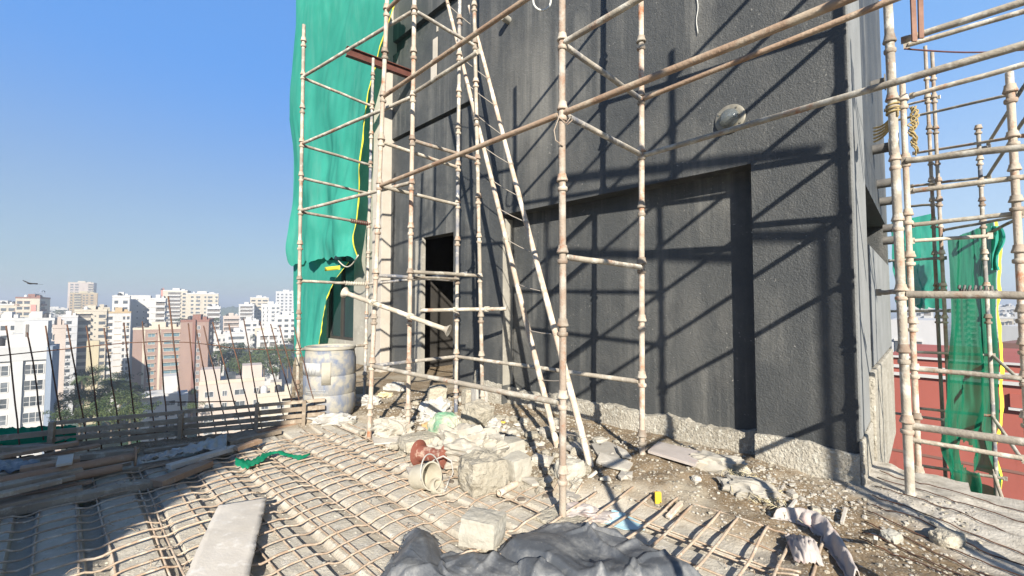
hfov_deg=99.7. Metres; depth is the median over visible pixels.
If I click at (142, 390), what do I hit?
leafy tree
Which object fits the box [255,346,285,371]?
leafy tree
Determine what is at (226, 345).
leafy tree
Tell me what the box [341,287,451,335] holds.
loose tube
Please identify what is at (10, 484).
plank
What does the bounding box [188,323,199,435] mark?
starter bar
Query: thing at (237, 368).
leafy tree
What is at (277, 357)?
leafy tree
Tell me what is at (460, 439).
woven sack
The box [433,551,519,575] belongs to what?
black polythene
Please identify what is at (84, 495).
plank
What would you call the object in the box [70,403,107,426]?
leafy tree
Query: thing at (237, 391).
window
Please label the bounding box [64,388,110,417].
leafy tree
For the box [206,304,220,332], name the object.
apartment building
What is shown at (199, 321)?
apartment building
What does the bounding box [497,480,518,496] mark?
pipe piece
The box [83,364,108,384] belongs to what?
leafy tree
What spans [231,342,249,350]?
leafy tree
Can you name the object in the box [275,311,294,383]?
apartment building
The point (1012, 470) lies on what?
red building
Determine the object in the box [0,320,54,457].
apartment building
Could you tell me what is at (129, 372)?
starter bar
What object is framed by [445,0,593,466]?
pole ladder
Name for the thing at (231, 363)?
leafy tree
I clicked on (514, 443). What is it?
concrete block
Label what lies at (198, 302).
apartment building
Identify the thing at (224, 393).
window
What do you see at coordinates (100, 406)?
leafy tree
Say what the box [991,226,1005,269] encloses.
net tail
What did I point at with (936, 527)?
ledge bars
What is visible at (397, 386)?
plastic bag
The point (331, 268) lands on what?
hem strip
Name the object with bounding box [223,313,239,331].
apartment building
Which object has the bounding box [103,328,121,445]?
starter bar
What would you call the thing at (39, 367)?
window
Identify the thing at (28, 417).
window
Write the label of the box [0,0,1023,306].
sky
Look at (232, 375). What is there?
roof window
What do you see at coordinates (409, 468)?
cement flake
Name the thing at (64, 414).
leafy tree
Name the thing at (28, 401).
window
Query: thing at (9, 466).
grey sheet
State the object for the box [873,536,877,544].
wood splinter
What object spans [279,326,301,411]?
starter bar
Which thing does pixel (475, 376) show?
concrete lump
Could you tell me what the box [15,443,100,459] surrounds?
plank
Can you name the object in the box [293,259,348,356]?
debris net
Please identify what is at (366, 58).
steel joist
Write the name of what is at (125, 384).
leafy tree
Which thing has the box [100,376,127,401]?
leafy tree
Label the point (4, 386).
window
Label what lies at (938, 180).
scaffold tower
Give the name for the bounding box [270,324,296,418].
starter bar
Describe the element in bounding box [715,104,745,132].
wall lamp
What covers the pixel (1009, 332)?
apartment building
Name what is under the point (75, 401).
leafy tree
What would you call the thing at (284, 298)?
apartment building
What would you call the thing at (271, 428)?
plank
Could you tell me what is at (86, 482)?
plank
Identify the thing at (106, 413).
leafy tree
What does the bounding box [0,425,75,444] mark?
net heap
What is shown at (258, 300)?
apartment building
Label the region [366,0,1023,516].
scaffold tower
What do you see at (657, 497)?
cover clip
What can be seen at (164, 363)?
window
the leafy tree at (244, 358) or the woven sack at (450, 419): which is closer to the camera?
the woven sack at (450, 419)
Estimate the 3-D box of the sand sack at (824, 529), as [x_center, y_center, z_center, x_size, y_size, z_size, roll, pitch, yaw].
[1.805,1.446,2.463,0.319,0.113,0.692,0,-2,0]
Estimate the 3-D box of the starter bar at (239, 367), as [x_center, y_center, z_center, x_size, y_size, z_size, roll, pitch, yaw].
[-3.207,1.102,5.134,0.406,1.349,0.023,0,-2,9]
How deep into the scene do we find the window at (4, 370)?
80.55 m
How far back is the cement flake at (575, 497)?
3.18 m
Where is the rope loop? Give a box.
[532,0,551,11]
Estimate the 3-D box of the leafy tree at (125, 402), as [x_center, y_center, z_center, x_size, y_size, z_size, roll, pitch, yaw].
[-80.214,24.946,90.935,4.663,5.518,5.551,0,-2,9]
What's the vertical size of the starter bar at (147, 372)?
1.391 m
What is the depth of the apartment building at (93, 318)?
204.54 m
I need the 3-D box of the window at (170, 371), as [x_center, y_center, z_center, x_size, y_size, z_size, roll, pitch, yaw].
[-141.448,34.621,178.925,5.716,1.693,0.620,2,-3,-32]
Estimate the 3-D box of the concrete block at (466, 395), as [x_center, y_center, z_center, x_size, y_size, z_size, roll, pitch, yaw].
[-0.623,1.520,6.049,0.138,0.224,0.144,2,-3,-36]
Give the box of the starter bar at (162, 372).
[158,324,167,438]
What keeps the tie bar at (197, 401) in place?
attached to the starter bar at (214, 371)
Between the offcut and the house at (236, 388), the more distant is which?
the house at (236, 388)
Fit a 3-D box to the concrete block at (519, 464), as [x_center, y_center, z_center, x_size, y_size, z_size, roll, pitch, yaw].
[0.037,1.461,3.543,0.203,0.201,0.162,2,-3,-43]
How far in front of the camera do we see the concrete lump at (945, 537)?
2.49 m
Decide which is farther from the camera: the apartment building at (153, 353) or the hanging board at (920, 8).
the apartment building at (153, 353)
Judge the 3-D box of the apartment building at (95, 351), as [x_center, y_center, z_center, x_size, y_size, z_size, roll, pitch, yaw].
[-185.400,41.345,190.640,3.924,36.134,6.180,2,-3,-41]
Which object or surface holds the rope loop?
hanging from the scaffold tower at (566, 112)
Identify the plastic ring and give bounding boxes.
[429,477,443,493]
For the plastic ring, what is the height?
0.125 m
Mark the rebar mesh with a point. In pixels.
(365, 524)
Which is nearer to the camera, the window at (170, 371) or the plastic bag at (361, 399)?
the plastic bag at (361, 399)
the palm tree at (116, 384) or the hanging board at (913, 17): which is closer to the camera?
the hanging board at (913, 17)
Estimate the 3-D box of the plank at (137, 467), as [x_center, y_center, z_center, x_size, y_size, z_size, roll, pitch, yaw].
[-3.131,1.585,3.920,1.059,0.030,0.100,2,-3,-36]
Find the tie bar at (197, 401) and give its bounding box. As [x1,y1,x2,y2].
[169,401,235,402]
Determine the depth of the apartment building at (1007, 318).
199.95 m
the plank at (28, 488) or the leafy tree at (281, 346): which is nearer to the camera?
the plank at (28, 488)
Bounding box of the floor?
[0,357,1023,575]
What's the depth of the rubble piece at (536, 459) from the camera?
3.74 m
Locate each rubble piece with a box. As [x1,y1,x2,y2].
[348,419,355,424]
[358,430,364,434]
[389,443,398,449]
[399,462,409,469]
[507,429,517,433]
[519,418,528,424]
[524,431,538,439]
[527,403,534,408]
[531,454,548,465]
[539,426,557,437]
[553,417,558,424]
[566,492,573,502]
[568,431,579,441]
[585,463,591,473]
[592,436,607,442]
[614,485,621,491]
[786,490,797,498]
[811,505,821,513]
[880,528,903,544]
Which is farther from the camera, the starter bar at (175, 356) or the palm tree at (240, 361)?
the palm tree at (240, 361)
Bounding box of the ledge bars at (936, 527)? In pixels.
[859,470,1023,575]
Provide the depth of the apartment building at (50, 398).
82.71 m
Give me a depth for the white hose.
3.56 m
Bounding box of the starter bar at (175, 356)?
[167,296,184,436]
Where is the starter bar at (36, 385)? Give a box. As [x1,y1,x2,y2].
[26,332,45,453]
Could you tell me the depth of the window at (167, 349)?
179.19 m
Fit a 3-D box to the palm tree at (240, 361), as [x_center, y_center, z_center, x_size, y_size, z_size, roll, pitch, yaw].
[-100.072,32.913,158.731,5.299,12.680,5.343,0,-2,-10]
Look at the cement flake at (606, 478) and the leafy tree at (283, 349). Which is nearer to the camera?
the cement flake at (606, 478)
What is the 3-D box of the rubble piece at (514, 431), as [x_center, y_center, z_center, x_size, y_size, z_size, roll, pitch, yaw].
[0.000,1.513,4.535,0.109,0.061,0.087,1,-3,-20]
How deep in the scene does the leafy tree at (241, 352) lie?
205.65 m
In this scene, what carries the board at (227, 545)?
on the rebar mesh
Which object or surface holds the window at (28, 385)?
in the apartment building at (25, 392)
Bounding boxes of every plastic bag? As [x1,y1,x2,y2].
[305,413,355,425]
[355,394,380,406]
[376,391,392,397]
[383,382,405,391]
[484,417,501,427]
[557,501,618,523]
[567,477,582,490]
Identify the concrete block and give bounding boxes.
[458,506,506,550]
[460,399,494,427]
[461,388,470,404]
[471,388,487,401]
[502,450,531,481]
[503,436,524,456]
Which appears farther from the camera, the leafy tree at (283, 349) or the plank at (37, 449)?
the leafy tree at (283, 349)
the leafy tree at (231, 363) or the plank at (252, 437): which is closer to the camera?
the plank at (252, 437)
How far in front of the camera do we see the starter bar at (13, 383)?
4.19 m
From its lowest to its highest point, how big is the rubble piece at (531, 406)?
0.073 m
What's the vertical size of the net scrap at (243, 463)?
0.030 m
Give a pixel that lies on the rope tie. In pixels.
(349, 265)
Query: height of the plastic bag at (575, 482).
0.115 m
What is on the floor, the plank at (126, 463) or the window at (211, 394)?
the plank at (126, 463)
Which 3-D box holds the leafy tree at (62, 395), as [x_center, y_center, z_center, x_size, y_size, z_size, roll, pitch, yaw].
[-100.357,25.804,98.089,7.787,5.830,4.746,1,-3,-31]
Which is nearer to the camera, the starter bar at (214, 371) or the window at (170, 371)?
the starter bar at (214, 371)
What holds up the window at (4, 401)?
in the apartment building at (25, 392)
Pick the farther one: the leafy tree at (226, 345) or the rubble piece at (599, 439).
the leafy tree at (226, 345)
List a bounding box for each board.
[186,497,266,575]
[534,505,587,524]
[910,0,916,41]
[917,0,923,38]
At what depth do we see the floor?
2.96 m
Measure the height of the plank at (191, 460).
0.040 m
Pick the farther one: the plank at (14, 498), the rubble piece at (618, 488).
the rubble piece at (618, 488)
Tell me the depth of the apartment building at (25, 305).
260.74 m
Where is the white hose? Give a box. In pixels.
[432,455,453,491]
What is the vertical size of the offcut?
0.039 m
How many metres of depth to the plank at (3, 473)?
3.39 m
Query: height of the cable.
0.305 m
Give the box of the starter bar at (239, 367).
[228,324,250,417]
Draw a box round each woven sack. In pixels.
[370,416,414,437]
[418,396,452,420]
[427,411,461,432]
[428,423,509,469]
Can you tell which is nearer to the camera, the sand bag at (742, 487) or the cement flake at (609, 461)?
the sand bag at (742, 487)
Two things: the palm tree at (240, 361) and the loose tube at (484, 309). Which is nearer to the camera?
the loose tube at (484, 309)
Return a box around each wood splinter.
[588,470,597,477]
[666,502,682,519]
[783,499,796,515]
[840,507,847,524]
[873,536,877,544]
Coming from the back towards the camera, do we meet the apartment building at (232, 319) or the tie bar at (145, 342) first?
the apartment building at (232, 319)
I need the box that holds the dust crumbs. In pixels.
[5,422,776,575]
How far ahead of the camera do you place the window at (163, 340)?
179.45 m
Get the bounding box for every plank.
[0,440,78,458]
[0,444,51,452]
[0,467,83,490]
[0,469,19,475]
[0,476,159,516]
[0,478,61,497]
[0,480,91,499]
[0,485,81,508]
[0,493,39,501]
[3,447,139,461]
[3,475,75,490]
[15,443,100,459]
[20,456,79,472]
[85,451,235,479]
[85,461,131,470]
[130,428,253,435]
[143,440,204,453]
[150,460,213,486]
[165,445,235,469]
[227,429,281,445]
[233,439,262,450]
[255,423,299,432]
[282,397,302,400]
[648,441,700,466]
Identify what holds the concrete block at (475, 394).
on the floor
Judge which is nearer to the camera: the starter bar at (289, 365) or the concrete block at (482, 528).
the concrete block at (482, 528)
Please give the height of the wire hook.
0.216 m
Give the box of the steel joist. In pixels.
[345,46,415,78]
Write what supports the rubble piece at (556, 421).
on the floor
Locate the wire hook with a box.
[554,116,572,146]
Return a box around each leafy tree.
[43,408,72,425]
[54,397,73,420]
[58,388,89,413]
[62,395,90,407]
[62,408,101,434]
[64,369,91,388]
[64,379,92,390]
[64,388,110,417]
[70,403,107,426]
[78,397,120,432]
[82,374,104,391]
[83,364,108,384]
[86,387,120,407]
[87,392,111,422]
[92,408,127,437]
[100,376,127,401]
[100,403,136,423]
[106,371,142,379]
[107,388,134,408]
[110,382,137,392]
[115,393,149,412]
[120,401,161,419]
[122,409,146,428]
[125,384,147,392]
[182,402,204,416]
[188,389,196,400]
[210,356,225,366]
[213,343,235,351]
[216,352,245,371]
[225,359,241,371]
[230,350,256,372]
[230,353,255,362]
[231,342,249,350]
[231,363,242,373]
[245,358,267,369]
[247,346,265,358]
[254,355,278,376]
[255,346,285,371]
[259,344,286,353]
[264,353,292,378]
[265,365,281,379]
[280,347,294,363]
[280,356,294,377]
[285,336,293,343]
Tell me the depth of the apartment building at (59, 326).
111.73 m
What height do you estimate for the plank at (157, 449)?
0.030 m
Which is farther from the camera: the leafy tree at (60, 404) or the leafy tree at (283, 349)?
the leafy tree at (283, 349)
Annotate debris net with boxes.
[286,0,393,265]
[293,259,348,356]
[891,214,946,309]
[940,222,1004,495]
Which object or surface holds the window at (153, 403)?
in the house at (171, 387)
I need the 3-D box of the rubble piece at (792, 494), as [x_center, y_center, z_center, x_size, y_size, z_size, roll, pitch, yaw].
[1.983,1.463,3.062,0.058,0.042,0.076,0,-2,0]
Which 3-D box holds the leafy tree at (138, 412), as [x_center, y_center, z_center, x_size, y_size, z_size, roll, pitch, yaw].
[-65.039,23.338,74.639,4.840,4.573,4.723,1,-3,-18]
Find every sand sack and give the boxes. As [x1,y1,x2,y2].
[770,507,859,575]
[784,532,823,566]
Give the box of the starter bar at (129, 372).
[123,323,137,442]
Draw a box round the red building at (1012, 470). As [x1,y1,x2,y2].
[889,344,1023,500]
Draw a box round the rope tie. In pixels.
[338,255,358,266]
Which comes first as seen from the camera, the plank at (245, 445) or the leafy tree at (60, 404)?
the plank at (245, 445)
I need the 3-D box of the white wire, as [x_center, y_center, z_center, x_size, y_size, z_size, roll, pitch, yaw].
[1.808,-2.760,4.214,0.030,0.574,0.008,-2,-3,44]
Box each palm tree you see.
[69,376,91,424]
[95,380,132,431]
[125,392,143,444]
[209,350,226,365]
[233,360,247,374]
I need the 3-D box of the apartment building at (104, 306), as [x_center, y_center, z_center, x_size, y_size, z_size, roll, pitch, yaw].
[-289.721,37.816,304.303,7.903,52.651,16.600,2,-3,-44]
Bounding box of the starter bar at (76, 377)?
[66,324,88,450]
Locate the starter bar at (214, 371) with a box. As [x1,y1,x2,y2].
[203,326,228,432]
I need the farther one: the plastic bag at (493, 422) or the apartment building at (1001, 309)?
the apartment building at (1001, 309)
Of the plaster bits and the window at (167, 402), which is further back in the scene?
the window at (167, 402)
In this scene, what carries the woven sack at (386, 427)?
on the floor
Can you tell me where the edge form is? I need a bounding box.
[0,398,324,452]
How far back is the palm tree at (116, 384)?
102.46 m
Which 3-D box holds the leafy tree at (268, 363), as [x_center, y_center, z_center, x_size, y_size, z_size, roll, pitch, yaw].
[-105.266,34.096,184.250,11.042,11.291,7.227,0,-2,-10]
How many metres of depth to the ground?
186.12 m
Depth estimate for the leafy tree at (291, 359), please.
170.58 m
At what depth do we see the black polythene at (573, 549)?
2.32 m
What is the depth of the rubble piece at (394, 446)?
4.25 m
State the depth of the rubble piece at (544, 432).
4.45 m
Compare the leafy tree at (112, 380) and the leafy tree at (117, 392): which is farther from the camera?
the leafy tree at (112, 380)
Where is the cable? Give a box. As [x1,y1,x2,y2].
[904,48,1023,52]
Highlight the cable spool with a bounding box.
[410,439,446,468]
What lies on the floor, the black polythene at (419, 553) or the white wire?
the black polythene at (419, 553)
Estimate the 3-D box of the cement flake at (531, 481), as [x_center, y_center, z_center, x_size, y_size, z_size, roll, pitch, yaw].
[0.238,1.544,3.469,0.315,0.045,0.148,1,-3,-22]
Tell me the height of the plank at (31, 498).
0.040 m
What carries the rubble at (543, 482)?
on the floor
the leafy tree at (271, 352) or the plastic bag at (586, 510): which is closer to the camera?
the plastic bag at (586, 510)
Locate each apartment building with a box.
[0,300,14,316]
[0,312,20,342]
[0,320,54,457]
[14,294,50,316]
[14,311,56,340]
[35,290,45,296]
[42,344,59,453]
[50,307,55,316]
[52,307,68,316]
[52,317,66,450]
[58,311,78,419]
[67,281,96,307]
[69,291,97,314]
[74,305,107,413]
[84,340,99,424]
[99,304,109,310]
[104,307,131,412]
[112,292,130,311]
[124,295,151,400]
[131,321,180,429]
[147,295,168,325]
[163,288,190,325]
[179,314,213,428]
[185,291,218,318]
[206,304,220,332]
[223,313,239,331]
[239,302,254,319]
[239,317,258,359]
[250,295,268,325]
[261,301,280,325]
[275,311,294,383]
[276,290,293,314]
[907,307,933,317]
[996,305,1005,341]
[999,312,1013,324]
[1001,324,1018,341]
[1005,303,1015,324]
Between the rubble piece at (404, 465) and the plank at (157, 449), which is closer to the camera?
the rubble piece at (404, 465)
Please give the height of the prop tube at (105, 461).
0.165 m
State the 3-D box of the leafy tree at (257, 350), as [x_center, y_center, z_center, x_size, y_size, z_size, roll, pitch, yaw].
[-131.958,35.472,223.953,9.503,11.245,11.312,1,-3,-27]
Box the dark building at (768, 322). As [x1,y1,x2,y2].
[290,0,895,486]
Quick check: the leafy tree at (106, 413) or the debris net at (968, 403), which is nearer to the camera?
the debris net at (968, 403)
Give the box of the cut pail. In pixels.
[408,453,441,490]
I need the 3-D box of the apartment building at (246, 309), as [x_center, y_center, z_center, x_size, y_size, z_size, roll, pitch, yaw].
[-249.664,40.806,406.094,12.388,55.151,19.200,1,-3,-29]
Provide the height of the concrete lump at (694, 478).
0.047 m
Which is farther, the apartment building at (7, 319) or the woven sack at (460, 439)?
the apartment building at (7, 319)
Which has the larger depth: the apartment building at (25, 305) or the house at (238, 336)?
the apartment building at (25, 305)
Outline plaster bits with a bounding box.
[688,463,916,559]
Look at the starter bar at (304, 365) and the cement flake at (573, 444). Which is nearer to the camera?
the cement flake at (573, 444)
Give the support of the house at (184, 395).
on the ground
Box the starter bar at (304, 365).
[294,327,316,411]
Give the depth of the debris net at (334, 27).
10.96 m
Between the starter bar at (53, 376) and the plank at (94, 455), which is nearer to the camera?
the plank at (94, 455)
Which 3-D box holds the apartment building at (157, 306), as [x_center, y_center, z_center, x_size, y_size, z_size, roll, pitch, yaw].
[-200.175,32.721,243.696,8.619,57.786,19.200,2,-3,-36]
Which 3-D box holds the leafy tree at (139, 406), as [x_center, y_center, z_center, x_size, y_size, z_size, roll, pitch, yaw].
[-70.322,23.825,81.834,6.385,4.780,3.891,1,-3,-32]
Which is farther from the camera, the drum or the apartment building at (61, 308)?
the apartment building at (61, 308)
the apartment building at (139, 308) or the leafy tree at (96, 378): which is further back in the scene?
the apartment building at (139, 308)
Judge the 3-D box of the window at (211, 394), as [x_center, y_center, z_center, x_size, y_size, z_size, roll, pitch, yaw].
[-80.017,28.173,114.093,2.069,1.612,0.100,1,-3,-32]
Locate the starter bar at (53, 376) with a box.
[45,326,65,441]
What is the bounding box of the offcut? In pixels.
[56,454,73,466]
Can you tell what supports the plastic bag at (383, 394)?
on the floor
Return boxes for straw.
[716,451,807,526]
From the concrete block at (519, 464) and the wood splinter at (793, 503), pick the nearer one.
the wood splinter at (793, 503)
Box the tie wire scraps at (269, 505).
[0,426,754,573]
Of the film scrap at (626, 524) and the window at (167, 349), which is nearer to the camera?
the film scrap at (626, 524)
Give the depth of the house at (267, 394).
111.39 m
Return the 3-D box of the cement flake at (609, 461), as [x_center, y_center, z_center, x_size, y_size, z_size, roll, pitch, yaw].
[0.837,1.448,3.590,0.351,0.045,0.176,-2,-3,43]
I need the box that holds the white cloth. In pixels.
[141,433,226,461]
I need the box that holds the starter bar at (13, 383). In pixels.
[5,326,21,456]
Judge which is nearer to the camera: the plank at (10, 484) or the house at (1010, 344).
the plank at (10, 484)
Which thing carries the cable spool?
on the floor
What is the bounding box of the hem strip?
[325,266,339,270]
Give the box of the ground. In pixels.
[59,307,1015,452]
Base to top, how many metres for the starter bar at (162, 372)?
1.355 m
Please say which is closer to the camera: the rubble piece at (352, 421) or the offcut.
the offcut
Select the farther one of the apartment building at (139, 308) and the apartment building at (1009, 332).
the apartment building at (139, 308)
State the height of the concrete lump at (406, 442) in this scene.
0.133 m
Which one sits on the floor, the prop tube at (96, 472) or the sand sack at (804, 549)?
the sand sack at (804, 549)
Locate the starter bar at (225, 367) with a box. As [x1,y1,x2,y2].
[212,322,241,430]
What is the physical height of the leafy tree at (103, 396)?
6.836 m
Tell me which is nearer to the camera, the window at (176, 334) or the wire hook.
the wire hook
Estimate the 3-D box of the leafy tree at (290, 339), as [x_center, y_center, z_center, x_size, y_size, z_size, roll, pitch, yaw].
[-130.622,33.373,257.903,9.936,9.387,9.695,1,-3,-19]
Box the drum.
[303,344,355,417]
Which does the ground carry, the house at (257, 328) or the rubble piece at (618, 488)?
the house at (257, 328)
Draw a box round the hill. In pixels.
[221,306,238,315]
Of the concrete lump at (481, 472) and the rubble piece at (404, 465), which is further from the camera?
the rubble piece at (404, 465)
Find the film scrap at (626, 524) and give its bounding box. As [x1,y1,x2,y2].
[605,510,644,529]
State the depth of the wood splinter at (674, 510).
2.91 m
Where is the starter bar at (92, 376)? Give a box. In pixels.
[86,326,101,448]
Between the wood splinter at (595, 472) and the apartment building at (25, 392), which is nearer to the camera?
the wood splinter at (595, 472)
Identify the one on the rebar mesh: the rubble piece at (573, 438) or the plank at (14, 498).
the plank at (14, 498)
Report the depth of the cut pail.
3.40 m
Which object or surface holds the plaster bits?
on the floor
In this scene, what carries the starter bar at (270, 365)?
attached to the floor
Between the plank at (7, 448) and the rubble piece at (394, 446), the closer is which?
the plank at (7, 448)
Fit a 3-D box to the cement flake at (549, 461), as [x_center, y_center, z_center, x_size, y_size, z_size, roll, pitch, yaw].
[0.270,1.513,3.816,0.185,0.035,0.242,-1,-3,18]
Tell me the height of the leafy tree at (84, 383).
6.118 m
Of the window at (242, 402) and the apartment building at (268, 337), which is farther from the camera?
the apartment building at (268, 337)
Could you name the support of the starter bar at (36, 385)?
attached to the floor
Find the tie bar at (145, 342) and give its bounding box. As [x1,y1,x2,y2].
[0,341,299,355]
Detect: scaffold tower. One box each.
[295,0,484,431]
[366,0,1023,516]
[875,0,1023,496]
[884,45,1023,496]
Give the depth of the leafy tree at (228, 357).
197.77 m
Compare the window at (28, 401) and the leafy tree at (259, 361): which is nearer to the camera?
the window at (28, 401)
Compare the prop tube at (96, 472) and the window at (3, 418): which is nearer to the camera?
the prop tube at (96, 472)
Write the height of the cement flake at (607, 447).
0.042 m
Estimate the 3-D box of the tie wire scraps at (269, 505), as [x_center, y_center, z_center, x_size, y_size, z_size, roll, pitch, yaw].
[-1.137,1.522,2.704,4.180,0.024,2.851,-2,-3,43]
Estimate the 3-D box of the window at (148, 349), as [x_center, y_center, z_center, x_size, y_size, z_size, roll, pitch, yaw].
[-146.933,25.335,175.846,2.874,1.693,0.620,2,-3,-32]
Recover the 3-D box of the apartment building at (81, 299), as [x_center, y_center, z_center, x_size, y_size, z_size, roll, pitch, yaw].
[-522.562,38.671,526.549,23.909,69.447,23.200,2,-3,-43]
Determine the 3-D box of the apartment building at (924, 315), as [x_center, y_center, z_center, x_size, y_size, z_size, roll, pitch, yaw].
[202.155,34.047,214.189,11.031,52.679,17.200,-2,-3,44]
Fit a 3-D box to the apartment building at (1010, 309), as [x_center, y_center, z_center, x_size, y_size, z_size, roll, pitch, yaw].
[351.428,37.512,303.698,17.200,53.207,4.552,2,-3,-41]
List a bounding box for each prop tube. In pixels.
[0,446,136,481]
[62,463,122,483]
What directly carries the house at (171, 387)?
on the ground
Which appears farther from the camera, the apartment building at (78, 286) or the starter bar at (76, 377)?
the apartment building at (78, 286)
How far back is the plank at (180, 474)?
3.56 m
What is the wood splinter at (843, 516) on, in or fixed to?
on the floor
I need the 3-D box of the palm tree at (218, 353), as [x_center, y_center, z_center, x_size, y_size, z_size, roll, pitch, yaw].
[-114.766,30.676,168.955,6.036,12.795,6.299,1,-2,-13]
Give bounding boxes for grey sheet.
[0,458,39,473]
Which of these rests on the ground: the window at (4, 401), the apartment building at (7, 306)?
the apartment building at (7, 306)
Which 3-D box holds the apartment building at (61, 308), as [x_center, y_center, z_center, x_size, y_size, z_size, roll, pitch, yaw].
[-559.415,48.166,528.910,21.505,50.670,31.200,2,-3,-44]
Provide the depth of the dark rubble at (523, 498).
4.11 m
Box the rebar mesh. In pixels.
[0,423,824,575]
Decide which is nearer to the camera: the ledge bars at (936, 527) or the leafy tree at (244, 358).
the ledge bars at (936, 527)
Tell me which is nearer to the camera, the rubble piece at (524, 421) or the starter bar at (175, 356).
the starter bar at (175, 356)
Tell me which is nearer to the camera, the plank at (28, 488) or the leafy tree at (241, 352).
the plank at (28, 488)
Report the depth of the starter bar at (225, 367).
5.09 m
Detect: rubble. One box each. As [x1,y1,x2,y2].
[351,408,659,500]
[354,405,626,507]
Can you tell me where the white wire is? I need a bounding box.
[696,0,697,33]
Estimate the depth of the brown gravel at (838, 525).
3.02 m
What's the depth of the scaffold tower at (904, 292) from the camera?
3.19 m
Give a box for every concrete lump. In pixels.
[396,430,437,453]
[427,384,446,399]
[458,448,508,497]
[474,370,477,383]
[554,458,585,481]
[691,475,701,481]
[928,527,966,549]
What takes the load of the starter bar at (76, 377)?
attached to the floor
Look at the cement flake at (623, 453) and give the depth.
3.65 m
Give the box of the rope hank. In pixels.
[873,101,919,155]
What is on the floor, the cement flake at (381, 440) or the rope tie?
the cement flake at (381, 440)
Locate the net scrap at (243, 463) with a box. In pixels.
[235,451,310,468]
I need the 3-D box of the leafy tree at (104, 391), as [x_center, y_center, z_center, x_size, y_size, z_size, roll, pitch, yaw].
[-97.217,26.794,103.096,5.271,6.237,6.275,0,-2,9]
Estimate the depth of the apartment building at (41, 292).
300.83 m
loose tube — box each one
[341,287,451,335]
[412,276,459,279]
[420,306,506,312]
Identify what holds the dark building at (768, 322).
on the ground
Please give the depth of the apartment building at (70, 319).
195.65 m
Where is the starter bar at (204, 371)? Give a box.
[195,326,216,433]
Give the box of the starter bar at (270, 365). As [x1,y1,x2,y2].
[259,321,284,419]
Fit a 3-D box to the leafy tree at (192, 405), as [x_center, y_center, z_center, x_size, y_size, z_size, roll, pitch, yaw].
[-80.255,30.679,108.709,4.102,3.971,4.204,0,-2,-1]
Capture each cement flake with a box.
[372,435,397,444]
[406,464,417,474]
[521,476,539,485]
[535,452,553,466]
[566,441,582,451]
[566,490,580,501]
[591,441,620,457]
[596,452,632,471]
[600,475,610,480]
[616,445,631,458]
[618,470,632,480]
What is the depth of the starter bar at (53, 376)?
4.37 m
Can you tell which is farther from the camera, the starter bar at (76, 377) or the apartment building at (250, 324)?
the apartment building at (250, 324)
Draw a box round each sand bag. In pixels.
[689,449,751,475]
[716,474,781,503]
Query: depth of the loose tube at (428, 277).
5.22 m
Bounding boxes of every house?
[140,373,177,441]
[176,390,187,437]
[197,362,264,435]
[213,330,224,376]
[224,327,250,375]
[254,322,274,360]
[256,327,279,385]
[257,379,290,428]
[891,318,943,351]
[998,340,1018,348]
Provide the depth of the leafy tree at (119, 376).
139.02 m
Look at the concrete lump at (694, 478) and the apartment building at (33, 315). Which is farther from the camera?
the apartment building at (33, 315)
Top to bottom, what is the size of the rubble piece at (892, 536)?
0.062 m
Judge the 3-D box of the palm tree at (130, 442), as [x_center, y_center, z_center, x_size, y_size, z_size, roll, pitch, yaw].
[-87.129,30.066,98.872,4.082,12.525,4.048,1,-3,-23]
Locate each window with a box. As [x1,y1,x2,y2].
[0,365,9,376]
[0,382,8,392]
[0,398,7,409]
[0,415,6,425]
[21,411,42,423]
[22,395,42,406]
[23,379,43,390]
[24,363,44,374]
[146,348,154,351]
[147,355,155,359]
[149,402,159,407]
[163,340,179,343]
[163,347,178,351]
[163,354,179,358]
[163,362,178,366]
[163,369,178,373]
[164,332,179,336]
[164,400,175,405]
[204,391,213,397]
[204,403,212,407]
[222,390,227,396]
[225,371,235,379]
[234,389,245,394]
[235,400,244,405]
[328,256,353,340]
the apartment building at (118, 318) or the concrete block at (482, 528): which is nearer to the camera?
the concrete block at (482, 528)
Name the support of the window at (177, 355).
in the apartment building at (153, 353)
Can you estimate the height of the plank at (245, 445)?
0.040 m
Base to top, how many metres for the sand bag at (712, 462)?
0.157 m
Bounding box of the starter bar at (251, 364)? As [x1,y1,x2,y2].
[243,319,261,427]
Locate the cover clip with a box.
[654,491,660,503]
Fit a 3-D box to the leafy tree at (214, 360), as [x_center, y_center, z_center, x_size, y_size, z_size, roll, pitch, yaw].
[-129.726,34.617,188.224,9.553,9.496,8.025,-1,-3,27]
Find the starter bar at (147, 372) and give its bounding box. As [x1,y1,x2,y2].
[142,321,155,439]
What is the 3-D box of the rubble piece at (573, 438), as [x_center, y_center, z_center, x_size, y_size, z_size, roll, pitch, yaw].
[0.639,1.493,4.291,0.123,0.094,0.171,1,-3,-32]
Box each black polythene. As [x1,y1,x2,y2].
[380,527,442,575]
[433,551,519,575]
[498,522,702,575]
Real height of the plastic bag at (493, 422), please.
0.153 m
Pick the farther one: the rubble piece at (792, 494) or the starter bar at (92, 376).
the starter bar at (92, 376)

